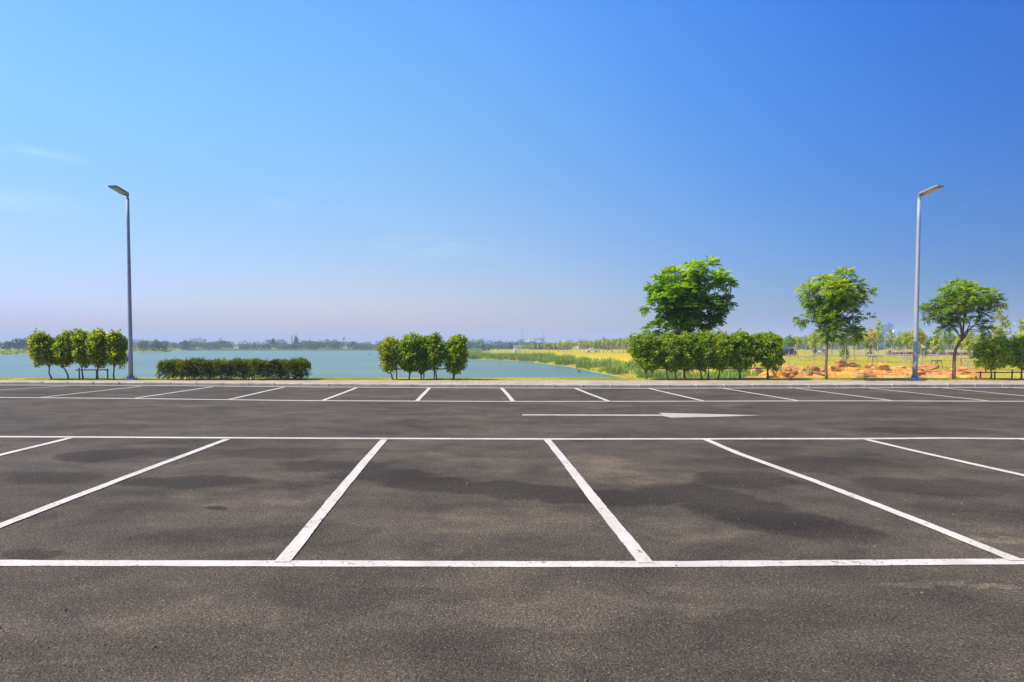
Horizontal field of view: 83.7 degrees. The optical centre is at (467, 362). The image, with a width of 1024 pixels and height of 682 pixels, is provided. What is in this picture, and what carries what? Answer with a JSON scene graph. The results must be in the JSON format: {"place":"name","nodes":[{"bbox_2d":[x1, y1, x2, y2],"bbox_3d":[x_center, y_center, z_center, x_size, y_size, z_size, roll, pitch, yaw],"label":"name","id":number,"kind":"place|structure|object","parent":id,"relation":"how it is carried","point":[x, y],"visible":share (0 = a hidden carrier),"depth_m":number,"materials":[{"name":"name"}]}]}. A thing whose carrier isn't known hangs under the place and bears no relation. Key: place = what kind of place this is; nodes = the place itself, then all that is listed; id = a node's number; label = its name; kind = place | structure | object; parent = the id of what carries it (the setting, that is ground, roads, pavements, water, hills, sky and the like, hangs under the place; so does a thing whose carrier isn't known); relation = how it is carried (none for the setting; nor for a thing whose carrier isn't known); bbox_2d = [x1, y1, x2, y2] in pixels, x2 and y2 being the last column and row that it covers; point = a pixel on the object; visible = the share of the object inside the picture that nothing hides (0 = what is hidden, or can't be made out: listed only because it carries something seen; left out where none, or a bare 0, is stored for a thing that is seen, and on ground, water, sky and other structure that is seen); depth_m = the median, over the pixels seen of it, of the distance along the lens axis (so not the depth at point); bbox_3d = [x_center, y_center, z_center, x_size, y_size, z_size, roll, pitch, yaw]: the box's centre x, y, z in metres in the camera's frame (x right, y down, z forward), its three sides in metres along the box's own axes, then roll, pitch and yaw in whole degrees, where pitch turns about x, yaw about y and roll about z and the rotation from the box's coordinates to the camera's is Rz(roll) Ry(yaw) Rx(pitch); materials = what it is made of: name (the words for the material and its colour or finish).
{"place":"outdoors","nodes":[
{"label":"outdoors","id":0,"kind":"place"},
{"bbox_2d":[0,350,620,377],"bbox_3d":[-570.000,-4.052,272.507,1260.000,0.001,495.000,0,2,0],"label":"lake water","id":1,"kind":"structure","parent":0,"point":[344,363],"depth_m":111.41,"materials":[{"name":"liquid"}]},
{"bbox_2d":[0,420,1014,681],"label":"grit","id":2,"kind":"object","parent":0,"point":[510,604],"visible":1,"depth_m":3.47,"materials":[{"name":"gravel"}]},
{"bbox_2d":[0,385,1023,681],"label":"parking lot","id":3,"kind":"structure","parent":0,"point":[230,499],"depth_m":4.53,"materials":[{"name":"asphalt"}]},
{"bbox_2d":[0,438,70,455],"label":"parking line","id":4,"kind":"object","parent":3,"relation":"on","point":[34,446],"visible":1,"depth_m":8.39,"materials":[{"name":"paint"}]},
{"bbox_2d":[0,439,228,527],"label":"parking line","id":5,"kind":"object","parent":3,"relation":"on","point":[33,512],"visible":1,"depth_m":5.90,"materials":[{"name":"paint"}]},
{"bbox_2d":[0,397,641,401],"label":"parking line","id":6,"kind":"object","parent":3,"relation":"on","point":[340,400],"visible":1,"depth_m":15.31,"materials":[{"name":"paint"}]},
{"bbox_2d":[274,439,387,561],"bbox_3d":[-1.310,1.299,6.476,0.129,0.001,5.072,0,2,0],"label":"parking line","id":7,"kind":"object","parent":3,"relation":"on","point":[292,549],"visible":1,"depth_m":5.13,"materials":[{"name":"paint"}]},
{"bbox_2d":[415,388,430,400],"bbox_3d":[-1.333,0.955,17.443,0.126,0.001,4.537,0,2,0],"label":"parking line","id":8,"kind":"object","parent":3,"relation":"on","point":[422,394],"visible":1,"depth_m":17.10,"materials":[{"name":"paint"}]},
{"bbox_2d":[500,388,514,400],"bbox_3d":[1.192,0.956,17.393,0.131,0.001,4.483,0,2,0],"label":"parking line","id":9,"kind":"object","parent":3,"relation":"on","point":[507,394],"visible":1,"depth_m":17.10,"materials":[{"name":"paint"}]},
{"bbox_2d":[0,558,1023,566],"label":"parking line","id":10,"kind":"object","parent":3,"relation":"on","point":[737,563],"visible":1,"depth_m":3.92,"materials":[{"name":"paint"}]},
{"bbox_2d":[0,381,1023,387],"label":"kerb","id":11,"kind":"structure","parent":3,"relation":"on","point":[518,385],"depth_m":20.15,"materials":[{"name":"concrete"}]},
{"bbox_2d":[14,381,1002,387],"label":"kerb joints","id":12,"kind":"object","parent":11,"relation":"attached to","point":[524,384],"visible":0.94,"depth_m":20.13,"materials":[{"name":"concrete"}]},
{"bbox_2d":[0,436,1023,439],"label":"parking line","id":13,"kind":"object","parent":3,"relation":"on","point":[502,438],"visible":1,"depth_m":9.13,"materials":[{"name":"paint"}]},
{"bbox_2d":[100,385,1023,387],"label":"parking line","id":14,"kind":"object","parent":3,"relation":"on","point":[457,387],"visible":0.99,"depth_m":19.93,"materials":[{"name":"paint"}]},
{"bbox_2d":[543,439,653,562],"bbox_3d":[1.240,1.300,6.468,0.122,0.001,5.086,0,2,0],"label":"parking line","id":15,"kind":"object","parent":3,"relation":"on","point":[634,548],"visible":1,"depth_m":5.08,"materials":[{"name":"paint"}]},
{"bbox_2d":[522,413,752,417],"bbox_3d":[3.703,1.125,12.151,5.087,0.001,0.833,0,2,0],"label":"direction arrow","id":16,"kind":"object","parent":3,"relation":"on","point":[673,415],"visible":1,"depth_m":12.08,"materials":[{"name":"paint"}]},
{"bbox_2d":[789,387,893,400],"bbox_3d":[11.329,0.950,17.594,0.129,0.001,4.703,0,2,-1],"label":"parking line","id":17,"kind":"object","parent":3,"relation":"on","point":[844,394],"visible":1,"depth_m":17.10,"materials":[{"name":"paint"}]},
{"bbox_2d":[703,439,1022,559],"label":"parking line","id":18,"kind":"object","parent":3,"relation":"on","point":[1007,556],"visible":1,"depth_m":5.16,"materials":[{"name":"paint"}]},
{"bbox_2d":[863,387,987,400],"bbox_3d":[13.865,0.949,17.611,0.129,0.001,4.828,0,2,0],"label":"parking line","id":19,"kind":"object","parent":3,"relation":"on","point":[930,394],"visible":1,"depth_m":17.10,"materials":[{"name":"paint"}]},
{"bbox_2d":[863,439,1023,475],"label":"parking line","id":20,"kind":"object","parent":3,"relation":"on","point":[1007,471],"visible":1,"depth_m":7.51,"materials":[{"name":"paint"}]},
{"bbox_2d":[0,380,1023,383],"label":"pavement","id":21,"kind":"structure","parent":0,"point":[658,381],"depth_m":21.71,"materials":[{"name":"concrete"}]},
{"bbox_2d":[0,345,1023,379],"bbox_3d":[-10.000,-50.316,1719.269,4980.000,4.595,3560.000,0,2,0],"label":"ground","id":22,"kind":"structure","parent":0,"point":[968,371],"depth_m":101.27,"materials":[{"name":"plant"}]},
{"bbox_2d":[0,341,11,349],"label":"tree","id":23,"kind":"object","parent":22,"relation":"on","point":[6,344],"visible":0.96,"depth_m":298.83,"materials":[{"name":"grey plant"}]},
{"bbox_2d":[9,338,22,349],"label":"tree","id":24,"kind":"object","parent":22,"relation":"on","point":[16,345],"visible":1,"depth_m":299.43,"materials":[{"name":"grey plant"}]},
{"bbox_2d":[25,327,61,378],"bbox_3d":[-16.936,-0.320,22.856,1.345,2.163,1.163,-1,2,-31],"label":"shrub","id":25,"kind":"object","parent":22,"relation":"on","point":[41,353],"visible":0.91,"depth_m":22.62,"materials":[{"name":"green plant"}]},
{"bbox_2d":[50,328,80,379],"bbox_3d":[-16.128,-0.317,22.845,1.039,2.146,1.082,0,2,0],"label":"shrub","id":26,"kind":"object","parent":22,"relation":"on","point":[62,342],"visible":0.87,"depth_m":22.64,"materials":[{"name":"green plant"}]},
{"bbox_2d":[67,328,94,378],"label":"shrub","id":27,"kind":"object","parent":22,"relation":"on","point":[79,338],"visible":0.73,"depth_m":22.67,"materials":[{"name":"green plant"}]},
{"bbox_2d":[76,368,108,378],"bbox_3d":[-15.128,0.509,22.986,1.318,0.571,0.114,0,2,0],"label":"support rail","id":28,"kind":"object","parent":22,"relation":"on","point":[79,370],"visible":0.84,"depth_m":22.96,"materials":[{"name":"brown wood"}]},
{"bbox_2d":[83,326,110,378],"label":"shrub","id":29,"kind":"object","parent":22,"relation":"on","point":[94,342],"visible":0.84,"depth_m":22.66,"materials":[{"name":"green plant"}]},
{"bbox_2d":[102,329,127,379],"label":"shrub","id":30,"kind":"object","parent":22,"relation":"on","point":[117,344],"visible":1,"depth_m":22.68,"materials":[{"name":"green plant"}]},
{"bbox_2d":[108,185,137,379],"bbox_3d":[-13.455,-2.982,22.243,0.360,7.513,1.208,0,2,0],"label":"street lamp","id":31,"kind":"object","parent":22,"relation":"on","point":[121,191],"visible":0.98,"depth_m":22.61,"materials":[{"name":"metal"}]},
{"bbox_2d":[0,347,266,354],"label":"bank grass","id":32,"kind":"structure","parent":22,"relation":"on","point":[10,351],"depth_m":328.53,"materials":[{"name":"plant"}]},
{"bbox_2d":[136,340,149,350],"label":"tree","id":33,"kind":"object","parent":22,"relation":"on","point":[144,344],"visible":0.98,"depth_m":343.91,"materials":[{"name":"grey plant"}]},
{"bbox_2d":[148,339,159,350],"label":"tree","id":34,"kind":"object","parent":22,"relation":"on","point":[154,345],"visible":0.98,"depth_m":347.25,"materials":[{"name":"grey plant"}]},
{"bbox_2d":[158,340,167,350],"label":"tree","id":35,"kind":"object","parent":22,"relation":"on","point":[163,345],"visible":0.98,"depth_m":348.99,"materials":[{"name":"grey plant"}]},
{"bbox_2d":[179,340,188,349],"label":"tree","id":36,"kind":"object","parent":22,"relation":"on","point":[184,344],"visible":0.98,"depth_m":428.88,"materials":[{"name":"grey plant"}]},
{"bbox_2d":[155,356,312,379],"bbox_3d":[-9.317,0.255,22.838,6.097,1.023,1.178,0,2,0],"label":"clipped hedge","id":37,"kind":"object","parent":22,"relation":"on","point":[244,368],"visible":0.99,"depth_m":22.52,"materials":[{"name":"green plant"}]},
{"bbox_2d":[0,340,542,348],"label":"shore wood","id":38,"kind":"object","parent":22,"relation":"on","point":[220,344],"visible":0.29,"depth_m":447.35,"materials":[{"name":"green plant"}]},
{"bbox_2d":[190,348,401,349],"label":"shore reeds","id":39,"kind":"object","parent":22,"relation":"on","point":[286,349],"visible":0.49,"depth_m":431.80,"materials":[{"name":"plant"}]},
{"bbox_2d":[375,335,399,379],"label":"shrub","id":40,"kind":"object","parent":22,"relation":"on","point":[388,357],"visible":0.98,"depth_m":22.67,"materials":[{"name":"green plant"}]},
{"bbox_2d":[397,332,423,379],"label":"shrub","id":41,"kind":"object","parent":22,"relation":"on","point":[406,355],"visible":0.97,"depth_m":22.57,"materials":[{"name":"green plant"}]},
{"bbox_2d":[413,335,429,379],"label":"shrub","id":42,"kind":"object","parent":22,"relation":"on","point":[421,367],"visible":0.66,"depth_m":22.67,"materials":[{"name":"green plant"}]},
{"bbox_2d":[422,331,447,378],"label":"shrub","id":43,"kind":"object","parent":22,"relation":"on","point":[437,352],"visible":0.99,"depth_m":22.63,"materials":[{"name":"green plant"}]},
{"bbox_2d":[442,333,469,379],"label":"shrub","id":44,"kind":"object","parent":22,"relation":"on","point":[457,353],"visible":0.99,"depth_m":22.70,"materials":[{"name":"green plant"}]},
{"bbox_2d":[0,335,1009,347],"bbox_3d":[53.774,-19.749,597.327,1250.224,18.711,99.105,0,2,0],"label":"distant wood","id":45,"kind":"object","parent":22,"relation":"on","point":[278,342],"visible":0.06,"depth_m":588.24,"materials":[{"name":"plant"}]},
{"bbox_2d":[0,377,1023,379],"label":"verge grass","id":46,"kind":"structure","parent":22,"relation":"on","point":[589,378],"depth_m":22.89,"materials":[{"name":"plant"}]},
{"bbox_2d":[492,350,727,377],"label":"field grass","id":47,"kind":"structure","parent":22,"relation":"on","point":[569,353],"depth_m":168.50,"materials":[{"name":"plant"}]},
{"bbox_2d":[466,347,813,377],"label":"reeds","id":48,"kind":"object","parent":22,"relation":"on","point":[580,362],"visible":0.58,"depth_m":104.38,"materials":[{"name":"plant"}]},
{"bbox_2d":[625,330,663,378],"bbox_3d":[7.114,-0.268,22.985,1.570,2.032,1.505,0,2,0],"label":"shrub","id":49,"kind":"object","parent":22,"relation":"on","point":[647,359],"visible":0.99,"depth_m":22.63,"materials":[{"name":"green plant"}]},
{"bbox_2d":[652,331,682,378],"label":"shrub","id":50,"kind":"object","parent":22,"relation":"on","point":[669,356],"visible":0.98,"depth_m":22.57,"materials":[{"name":"green plant"}]},
{"bbox_2d":[671,330,699,379],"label":"shrub","id":51,"kind":"object","parent":22,"relation":"on","point":[687,361],"visible":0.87,"depth_m":22.54,"materials":[{"name":"green plant"}]},
{"bbox_2d":[637,255,739,377],"bbox_3d":[9.262,-1.829,24.434,4.181,5.199,3.099,0,2,0],"label":"broad tree","id":52,"kind":"object","parent":22,"relation":"on","point":[683,300],"visible":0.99,"depth_m":23.81,"materials":[{"name":"green plant"}]},
{"bbox_2d":[688,329,717,379],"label":"shrub","id":53,"kind":"object","parent":22,"relation":"on","point":[704,343],"visible":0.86,"depth_m":22.56,"materials":[{"name":"green plant"}]},
{"bbox_2d":[645,366,767,378],"bbox_3d":[9.612,0.462,22.948,5.129,0.667,0.187,0,2,0],"label":"support rail","id":54,"kind":"object","parent":22,"relation":"on","point":[708,370],"visible":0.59,"depth_m":22.95,"materials":[{"name":"brown wood"}]},
{"bbox_2d":[669,367,754,377],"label":"bank weeds","id":55,"kind":"object","parent":22,"relation":"on","point":[715,373],"visible":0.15,"depth_m":58.55,"materials":[{"name":"plant"}]},
{"bbox_2d":[705,329,735,379],"bbox_3d":[10.064,-0.291,22.752,1.233,2.098,1.344,0,2,0],"label":"shrub","id":56,"kind":"object","parent":22,"relation":"on","point":[723,344],"visible":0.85,"depth_m":22.57,"materials":[{"name":"green plant"}]},
{"bbox_2d":[719,328,756,378],"bbox_3d":[10.924,-0.319,23.002,1.590,2.134,1.433,0,2,0],"label":"shrub","id":57,"kind":"object","parent":22,"relation":"on","point":[743,347],"visible":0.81,"depth_m":22.63,"materials":[{"name":"green plant"}]},
{"bbox_2d":[466,336,1011,350],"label":"park wood","id":58,"kind":"object","parent":22,"relation":"on","point":[511,346],"visible":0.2,"depth_m":331.15,"materials":[{"name":"plant"}]},
{"bbox_2d":[749,330,785,378],"bbox_3d":[11.928,-0.267,22.803,1.609,2.051,1.345,0,2,0],"label":"shrub","id":59,"kind":"object","parent":22,"relation":"on","point":[766,342],"visible":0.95,"depth_m":22.57,"materials":[{"name":"green plant"}]},
{"bbox_2d":[782,363,795,370],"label":"boulder","id":60,"kind":"object","parent":22,"relation":"on","point":[788,367],"visible":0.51,"depth_m":62.70,"materials":[{"name":"stone"}]},
{"bbox_2d":[783,334,796,359],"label":"young tree","id":61,"kind":"object","parent":22,"relation":"on","point":[792,340],"visible":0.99,"depth_m":106.31,"materials":[{"name":"green plant"}]},
{"bbox_2d":[794,337,801,354],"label":"young tree","id":62,"kind":"object","parent":22,"relation":"on","point":[798,343],"visible":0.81,"depth_m":114.63,"materials":[{"name":"green plant"}]},
{"bbox_2d":[792,365,805,370],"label":"boulder","id":63,"kind":"object","parent":22,"relation":"on","point":[797,368],"visible":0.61,"depth_m":55.56,"materials":[{"name":"brown stone"}]},
{"bbox_2d":[806,332,820,360],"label":"young tree","id":64,"kind":"object","parent":22,"relation":"on","point":[812,342],"visible":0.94,"depth_m":95.60,"materials":[{"name":"green plant"}]},
{"bbox_2d":[807,365,819,371],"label":"boulder","id":65,"kind":"object","parent":22,"relation":"on","point":[815,368],"visible":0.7,"depth_m":51.79,"materials":[{"name":"brown stone"}]},
{"bbox_2d":[817,329,825,359],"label":"young tree","id":66,"kind":"object","parent":22,"relation":"on","point":[822,341],"visible":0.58,"depth_m":102.19,"materials":[{"name":"green plant"}]},
{"bbox_2d":[828,365,840,371],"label":"boulder","id":67,"kind":"object","parent":22,"relation":"on","point":[835,368],"visible":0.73,"depth_m":52.06,"materials":[{"name":"orange stone"}]},
{"bbox_2d":[792,266,879,379],"bbox_3d":[14.862,-1.516,22.997,3.682,4.628,2.436,-1,2,-26],"label":"feathery tree","id":68,"kind":"object","parent":22,"relation":"on","point":[835,299],"visible":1,"depth_m":22.59,"materials":[{"name":"green plant"}]},
{"bbox_2d":[834,359,847,366],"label":"boulder","id":69,"kind":"object","parent":22,"relation":"on","point":[841,363],"visible":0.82,"depth_m":61.72,"materials":[{"name":"brown stone"}]},
{"bbox_2d":[839,346,849,359],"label":"young tree","id":70,"kind":"object","parent":22,"relation":"on","point":[843,351],"visible":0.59,"depth_m":101.17,"materials":[{"name":"green plant"}]},
{"bbox_2d":[835,332,854,359],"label":"young tree","id":71,"kind":"object","parent":22,"relation":"on","point":[840,342],"visible":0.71,"depth_m":93.37,"materials":[{"name":"green plant"}]},
{"bbox_2d":[834,371,856,377],"bbox_3d":[23.687,1.079,35.699,1.189,0.944,1.498,0,9,28],"label":"boulder","id":72,"kind":"object","parent":22,"relation":"on","point":[844,374],"visible":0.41,"depth_m":35.60,"materials":[{"name":"orange stone"}]},
{"bbox_2d":[851,372,877,377],"bbox_3d":[24.500,1.058,35.160,1.601,0.977,0.776,1,2,19],"label":"boulder","id":73,"kind":"object","parent":22,"relation":"on","point":[862,374],"visible":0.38,"depth_m":35.00,"materials":[{"name":"stone"}]},
{"bbox_2d":[862,336,876,360],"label":"young tree","id":74,"kind":"object","parent":22,"relation":"on","point":[865,343],"visible":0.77,"depth_m":97.94,"materials":[{"name":"green plant"}]},
{"bbox_2d":[866,330,879,355],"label":"young tree","id":75,"kind":"object","parent":22,"relation":"on","point":[871,333],"visible":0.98,"depth_m":87.01,"materials":[{"name":"yellow plant"}]},
{"bbox_2d":[873,320,885,355],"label":"young tree","id":76,"kind":"object","parent":22,"relation":"on","point":[878,329],"visible":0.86,"depth_m":91.02,"materials":[{"name":"green plant"}]},
{"bbox_2d":[877,362,888,370],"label":"boulder","id":77,"kind":"object","parent":22,"relation":"on","point":[881,366],"visible":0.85,"depth_m":58.17,"materials":[{"name":"orange stone"}]},
{"bbox_2d":[879,325,886,345],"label":"apartment block","id":78,"kind":"structure","parent":22,"relation":"on","point":[883,330],"depth_m":801.01,"materials":[{"name":"blue glass"}]},
{"bbox_2d":[877,373,906,377],"bbox_3d":[25.271,1.023,33.713,1.564,0.786,1.239,-5,11,-5],"label":"boulder","id":79,"kind":"object","parent":22,"relation":"on","point":[891,375],"visible":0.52,"depth_m":33.54,"materials":[{"name":"stone"}]},
{"bbox_2d":[886,328,897,355],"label":"young tree","id":80,"kind":"object","parent":22,"relation":"on","point":[891,341],"visible":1,"depth_m":127.17,"materials":[{"name":"green plant"}]},
{"bbox_2d":[900,330,912,364],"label":"young tree","id":81,"kind":"object","parent":22,"relation":"on","point":[906,339],"visible":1,"depth_m":78.00,"materials":[{"name":"green plant"}]},
{"bbox_2d":[911,327,923,342],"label":"young tree","id":82,"kind":"object","parent":22,"relation":"on","point":[920,332],"visible":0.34,"depth_m":95.59,"materials":[{"name":"green plant"}]},
{"bbox_2d":[919,332,927,361],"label":"young tree","id":83,"kind":"object","parent":22,"relation":"on","point":[924,336],"visible":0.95,"depth_m":95.67,"materials":[{"name":"yellow plant"}]},
{"bbox_2d":[910,363,939,369],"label":"boulder","id":84,"kind":"object","parent":22,"relation":"on","point":[926,366],"visible":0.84,"depth_m":56.19,"materials":[{"name":"brown stone"}]},
{"bbox_2d":[907,185,943,379],"bbox_3d":[17.872,-2.982,22.243,0.360,7.513,1.208,0,2,0],"label":"street lamp","id":85,"kind":"object","parent":22,"relation":"on","point":[914,375],"visible":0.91,"depth_m":22.62,"materials":[{"name":"metal"}]},
{"bbox_2d":[923,336,933,359],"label":"young tree","id":86,"kind":"object","parent":22,"relation":"on","point":[927,344],"visible":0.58,"depth_m":105.49,"materials":[{"name":"green plant"}]},
{"bbox_2d":[886,352,971,354],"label":"red planting","id":87,"kind":"object","parent":22,"relation":"on","point":[944,353],"visible":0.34,"depth_m":151.44,"materials":[{"name":"brown plant"}]},
{"bbox_2d":[930,329,943,364],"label":"young tree","id":88,"kind":"object","parent":22,"relation":"on","point":[935,343],"visible":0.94,"depth_m":70.80,"materials":[{"name":"green plant"}]},
{"bbox_2d":[925,375,948,377],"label":"boulder","id":89,"kind":"object","parent":22,"relation":"on","point":[938,376],"visible":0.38,"depth_m":40.20,"materials":[{"name":"stone"}]},
{"bbox_2d":[925,369,958,374],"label":"boulder","id":90,"kind":"object","parent":22,"relation":"on","point":[938,372],"visible":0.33,"depth_m":48.31,"materials":[{"name":"brown stone"}]},
{"bbox_2d":[940,332,955,357],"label":"young tree","id":91,"kind":"object","parent":22,"relation":"on","point":[949,339],"visible":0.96,"depth_m":117.34,"materials":[{"name":"green plant"}]},
{"bbox_2d":[953,333,965,365],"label":"young tree","id":92,"kind":"object","parent":22,"relation":"on","point":[957,340],"visible":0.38,"depth_m":76.62,"materials":[{"name":"green plant"}]},
{"bbox_2d":[911,277,1008,379],"bbox_3d":[19.781,-1.288,22.736,3.044,4.181,2.414,0,2,0],"label":"feathery tree","id":93,"kind":"object","parent":22,"relation":"on","point":[967,299],"visible":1,"depth_m":22.56,"materials":[{"name":"green plant"}]},
{"bbox_2d":[950,374,974,377],"bbox_3d":[34.218,1.200,39.439,0.955,0.737,1.724,0,2,-2],"label":"boulder","id":94,"kind":"object","parent":22,"relation":"on","point":[966,376],"visible":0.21,"depth_m":38.97,"materials":[{"name":"orange stone"}]},
{"bbox_2d":[961,330,975,367],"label":"young tree","id":95,"kind":"object","parent":22,"relation":"on","point":[968,343],"visible":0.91,"depth_m":68.32,"materials":[{"name":"green plant"}]},
{"bbox_2d":[969,333,1018,378],"bbox_3d":[21.029,-0.205,22.836,1.720,1.923,1.237,0,2,0],"label":"shrub","id":96,"kind":"object","parent":22,"relation":"on","point":[988,353],"visible":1,"depth_m":22.64,"materials":[{"name":"green plant"}]},
{"bbox_2d":[975,370,1023,378],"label":"support rail","id":97,"kind":"object","parent":22,"relation":"on","point":[995,372],"visible":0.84,"depth_m":22.94,"materials":[{"name":"brown wood"}]},
{"bbox_2d":[990,308,1014,336],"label":"young tree","id":98,"kind":"object","parent":22,"relation":"on","point":[1002,324],"visible":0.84,"depth_m":76.43,"materials":[{"name":"green plant"}]},
{"bbox_2d":[1005,333,1023,379],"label":"shrub","id":99,"kind":"object","parent":22,"relation":"on","point":[1018,345],"visible":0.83,"depth_m":22.77,"materials":[{"name":"green plant"}]},
{"bbox_2d":[1013,318,1023,336],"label":"young tree","id":100,"kind":"object","parent":22,"relation":"on","point":[1021,320],"visible":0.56,"depth_m":73.81,"materials":[{"name":"green plant"}]},
{"bbox_2d":[0,0,1023,344],"label":"sky","id":101,"kind":"structure","parent":0,"point":[359,171],"materials":[{"name":"blue"}]},
{"bbox_2d":[751,350,1023,371],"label":"field grass","id":102,"kind":"structure","parent":0,"point":[933,360],"depth_m":91.81,"materials":[{"name":"plant"}]},
{"bbox_2d":[783,354,1002,355],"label":"park road","id":103,"kind":"structure","parent":0,"point":[834,355],"depth_m":146.27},
{"bbox_2d":[782,349,795,355],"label":"parked car","id":104,"kind":"object","parent":103,"relation":"on","point":[787,351],"visible":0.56,"depth_m":142.77,"materials":[{"name":"black paint"}]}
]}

